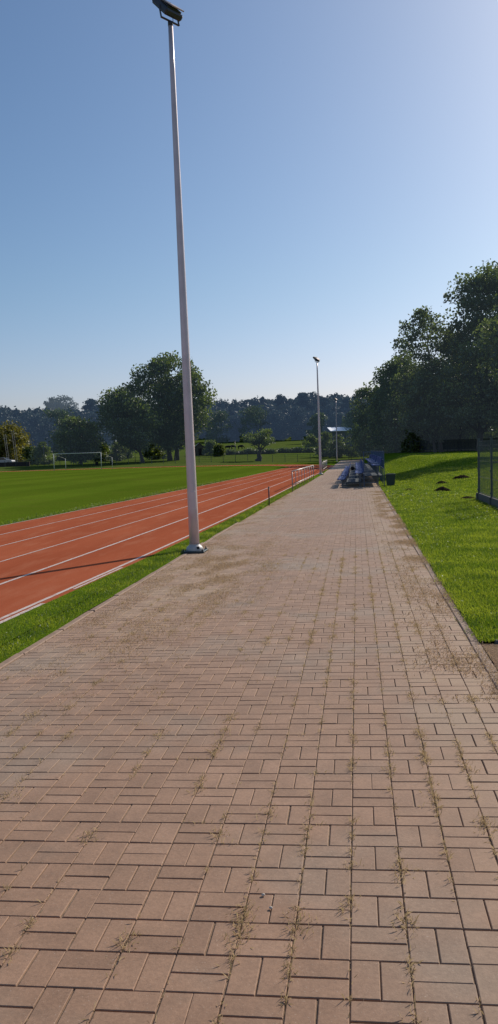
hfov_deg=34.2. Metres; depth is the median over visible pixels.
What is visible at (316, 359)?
floodlight pole
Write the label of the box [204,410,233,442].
meadow tree
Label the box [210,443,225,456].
bush
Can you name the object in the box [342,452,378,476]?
bleacher
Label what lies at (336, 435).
floodlight pole
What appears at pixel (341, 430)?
white roofed building
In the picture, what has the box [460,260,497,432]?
tall tree
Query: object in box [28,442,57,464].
bush
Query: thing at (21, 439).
tree
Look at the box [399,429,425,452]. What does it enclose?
bush
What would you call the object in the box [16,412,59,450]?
meadow tree
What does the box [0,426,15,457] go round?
tree
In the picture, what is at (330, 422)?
meadow tree
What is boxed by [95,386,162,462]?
tree
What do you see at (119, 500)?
field edge grass
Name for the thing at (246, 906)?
joint weeds
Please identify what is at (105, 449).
bush
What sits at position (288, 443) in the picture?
ground
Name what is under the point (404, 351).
tree
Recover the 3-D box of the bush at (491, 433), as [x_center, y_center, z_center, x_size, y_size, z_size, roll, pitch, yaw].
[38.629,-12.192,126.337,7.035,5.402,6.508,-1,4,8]
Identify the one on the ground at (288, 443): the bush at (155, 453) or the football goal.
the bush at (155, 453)
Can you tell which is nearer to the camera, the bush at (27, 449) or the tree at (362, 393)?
the tree at (362, 393)
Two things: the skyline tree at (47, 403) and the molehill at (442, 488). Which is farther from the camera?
the skyline tree at (47, 403)
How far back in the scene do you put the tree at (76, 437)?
155.55 m
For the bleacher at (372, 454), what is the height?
1.660 m
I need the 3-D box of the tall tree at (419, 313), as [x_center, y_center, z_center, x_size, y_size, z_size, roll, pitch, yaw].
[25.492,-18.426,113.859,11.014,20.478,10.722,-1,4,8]
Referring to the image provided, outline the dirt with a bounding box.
[481,644,497,669]
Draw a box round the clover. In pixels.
[384,487,497,630]
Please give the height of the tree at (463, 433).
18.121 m
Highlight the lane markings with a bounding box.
[0,465,331,623]
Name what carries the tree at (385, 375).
on the lawn at (388, 456)
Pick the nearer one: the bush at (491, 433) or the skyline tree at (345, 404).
the bush at (491, 433)
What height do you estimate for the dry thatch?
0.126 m
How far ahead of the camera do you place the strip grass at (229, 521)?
10.79 m
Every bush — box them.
[21,446,34,464]
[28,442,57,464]
[92,442,112,460]
[105,440,128,460]
[142,444,164,459]
[201,440,215,455]
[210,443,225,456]
[300,433,318,449]
[312,431,332,456]
[324,434,349,457]
[343,438,358,456]
[354,428,385,456]
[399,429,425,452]
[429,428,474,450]
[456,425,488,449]
[475,426,497,449]
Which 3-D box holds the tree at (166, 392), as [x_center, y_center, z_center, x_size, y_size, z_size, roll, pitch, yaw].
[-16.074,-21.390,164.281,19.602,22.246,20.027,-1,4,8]
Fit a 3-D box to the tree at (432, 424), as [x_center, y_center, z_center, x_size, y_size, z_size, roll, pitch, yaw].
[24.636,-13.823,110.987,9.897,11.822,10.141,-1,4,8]
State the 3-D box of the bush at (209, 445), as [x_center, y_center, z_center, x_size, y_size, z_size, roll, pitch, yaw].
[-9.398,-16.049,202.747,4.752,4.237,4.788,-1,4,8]
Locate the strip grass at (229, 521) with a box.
[0,480,310,658]
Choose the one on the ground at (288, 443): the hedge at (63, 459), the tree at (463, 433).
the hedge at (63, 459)
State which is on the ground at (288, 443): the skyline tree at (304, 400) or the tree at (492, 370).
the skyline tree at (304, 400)
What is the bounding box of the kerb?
[0,485,497,689]
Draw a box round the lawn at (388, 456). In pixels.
[364,450,497,640]
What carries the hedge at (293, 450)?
on the ground at (288, 443)
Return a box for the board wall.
[0,462,29,466]
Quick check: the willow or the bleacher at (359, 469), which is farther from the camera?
the willow
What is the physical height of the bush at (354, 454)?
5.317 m
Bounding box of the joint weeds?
[0,543,497,1023]
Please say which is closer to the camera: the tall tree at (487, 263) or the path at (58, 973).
the path at (58, 973)
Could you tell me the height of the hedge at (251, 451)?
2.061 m
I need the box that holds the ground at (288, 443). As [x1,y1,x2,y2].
[0,424,497,670]
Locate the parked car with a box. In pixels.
[0,457,14,461]
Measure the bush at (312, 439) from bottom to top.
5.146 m
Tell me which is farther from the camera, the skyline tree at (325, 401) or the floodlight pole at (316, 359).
the skyline tree at (325, 401)
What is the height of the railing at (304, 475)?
0.978 m
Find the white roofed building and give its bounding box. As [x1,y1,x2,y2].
[327,427,352,446]
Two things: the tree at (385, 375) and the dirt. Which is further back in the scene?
the tree at (385, 375)
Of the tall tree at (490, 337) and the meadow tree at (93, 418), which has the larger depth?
the meadow tree at (93, 418)
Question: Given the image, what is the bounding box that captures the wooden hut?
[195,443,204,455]
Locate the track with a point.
(21, 592)
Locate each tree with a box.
[0,420,35,461]
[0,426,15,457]
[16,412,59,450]
[42,407,73,452]
[43,397,60,412]
[44,415,107,463]
[49,395,78,411]
[75,410,116,448]
[81,398,97,412]
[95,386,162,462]
[117,350,217,460]
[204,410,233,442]
[226,415,246,441]
[234,405,270,440]
[260,410,289,440]
[270,394,289,405]
[280,405,308,439]
[295,392,313,410]
[305,412,327,438]
[315,396,331,410]
[322,412,346,431]
[338,397,352,416]
[341,406,364,444]
[345,381,388,455]
[361,357,411,452]
[381,370,428,451]
[390,305,469,451]
[392,368,464,451]
[393,348,419,371]
[423,258,497,450]
[431,331,484,449]
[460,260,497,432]
[472,293,497,386]
[477,354,497,399]
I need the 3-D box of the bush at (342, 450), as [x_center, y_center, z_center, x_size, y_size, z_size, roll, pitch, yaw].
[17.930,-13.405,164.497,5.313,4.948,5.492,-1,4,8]
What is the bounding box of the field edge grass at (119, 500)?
[0,477,236,525]
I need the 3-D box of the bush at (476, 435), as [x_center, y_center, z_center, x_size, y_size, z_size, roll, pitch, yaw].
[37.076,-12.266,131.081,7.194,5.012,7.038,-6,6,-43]
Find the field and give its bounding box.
[0,462,331,645]
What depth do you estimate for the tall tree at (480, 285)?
105.78 m
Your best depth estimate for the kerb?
8.54 m
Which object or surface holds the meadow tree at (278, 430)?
on the ground at (288, 443)
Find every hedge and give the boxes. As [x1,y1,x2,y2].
[54,449,133,460]
[225,448,277,454]
[277,447,316,452]
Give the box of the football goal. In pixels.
[53,452,112,470]
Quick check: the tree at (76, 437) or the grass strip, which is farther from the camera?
the tree at (76, 437)
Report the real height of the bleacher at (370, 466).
1.660 m
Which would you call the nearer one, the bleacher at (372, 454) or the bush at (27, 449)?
the bleacher at (372, 454)
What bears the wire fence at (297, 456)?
on the ground at (288, 443)
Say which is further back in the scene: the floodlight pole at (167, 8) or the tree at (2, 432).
the tree at (2, 432)
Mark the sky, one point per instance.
(339, 158)
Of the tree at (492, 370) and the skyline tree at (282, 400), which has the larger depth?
the skyline tree at (282, 400)
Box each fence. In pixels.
[0,450,374,466]
[409,438,497,452]
[476,437,497,507]
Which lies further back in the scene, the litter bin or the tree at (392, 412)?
the tree at (392, 412)
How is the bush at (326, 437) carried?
on the ground at (288, 443)
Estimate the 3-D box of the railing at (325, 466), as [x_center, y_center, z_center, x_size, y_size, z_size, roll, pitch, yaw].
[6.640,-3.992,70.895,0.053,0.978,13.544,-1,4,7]
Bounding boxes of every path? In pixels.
[0,471,497,1023]
[327,459,362,470]
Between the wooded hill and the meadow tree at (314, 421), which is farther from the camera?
the wooded hill
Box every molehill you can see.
[434,486,450,490]
[453,475,468,478]
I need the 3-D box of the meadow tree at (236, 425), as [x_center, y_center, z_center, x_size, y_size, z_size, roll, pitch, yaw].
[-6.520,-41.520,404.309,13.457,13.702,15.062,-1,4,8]
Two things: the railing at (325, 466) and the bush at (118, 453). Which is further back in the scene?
the bush at (118, 453)
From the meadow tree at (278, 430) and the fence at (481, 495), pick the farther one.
the meadow tree at (278, 430)
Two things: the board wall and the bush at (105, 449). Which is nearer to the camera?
the board wall
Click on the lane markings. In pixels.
(13, 616)
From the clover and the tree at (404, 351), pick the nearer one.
the clover
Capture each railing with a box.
[291,465,313,491]
[322,460,326,472]
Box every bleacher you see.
[337,451,384,487]
[341,452,381,482]
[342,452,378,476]
[343,452,375,474]
[345,451,373,470]
[346,451,371,469]
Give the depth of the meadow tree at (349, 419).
264.40 m
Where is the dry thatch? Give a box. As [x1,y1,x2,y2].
[0,489,497,726]
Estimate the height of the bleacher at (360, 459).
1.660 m
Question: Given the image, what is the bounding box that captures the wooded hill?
[0,391,369,441]
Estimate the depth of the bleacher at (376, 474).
38.35 m
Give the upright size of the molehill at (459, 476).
0.183 m
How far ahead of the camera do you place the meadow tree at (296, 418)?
392.35 m
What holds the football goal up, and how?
on the field
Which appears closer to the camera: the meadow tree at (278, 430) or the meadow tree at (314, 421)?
the meadow tree at (314, 421)
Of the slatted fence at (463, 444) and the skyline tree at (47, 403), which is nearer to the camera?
the slatted fence at (463, 444)
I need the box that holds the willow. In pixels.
[240,428,275,460]
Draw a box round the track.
[0,465,332,621]
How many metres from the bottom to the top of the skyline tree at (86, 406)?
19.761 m
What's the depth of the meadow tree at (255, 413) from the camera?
397.31 m
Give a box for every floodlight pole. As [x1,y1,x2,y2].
[152,0,207,553]
[313,357,323,474]
[334,398,337,460]
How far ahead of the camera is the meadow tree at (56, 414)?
317.91 m
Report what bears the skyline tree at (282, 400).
on the ground at (288, 443)
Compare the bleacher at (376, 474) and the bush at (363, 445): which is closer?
the bleacher at (376, 474)
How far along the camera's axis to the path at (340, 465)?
98.79 m
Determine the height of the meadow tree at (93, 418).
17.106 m
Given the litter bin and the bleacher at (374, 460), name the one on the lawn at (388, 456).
the litter bin
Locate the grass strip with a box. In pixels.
[0,460,339,662]
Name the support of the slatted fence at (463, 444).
on the lawn at (388, 456)
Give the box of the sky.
[0,0,497,410]
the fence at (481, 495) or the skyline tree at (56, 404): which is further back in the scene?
the skyline tree at (56, 404)
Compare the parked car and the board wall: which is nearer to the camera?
the board wall
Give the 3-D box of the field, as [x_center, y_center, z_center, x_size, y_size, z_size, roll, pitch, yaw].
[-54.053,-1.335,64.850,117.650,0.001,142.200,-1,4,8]
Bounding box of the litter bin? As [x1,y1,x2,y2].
[385,473,395,485]
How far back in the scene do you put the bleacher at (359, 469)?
44.98 m

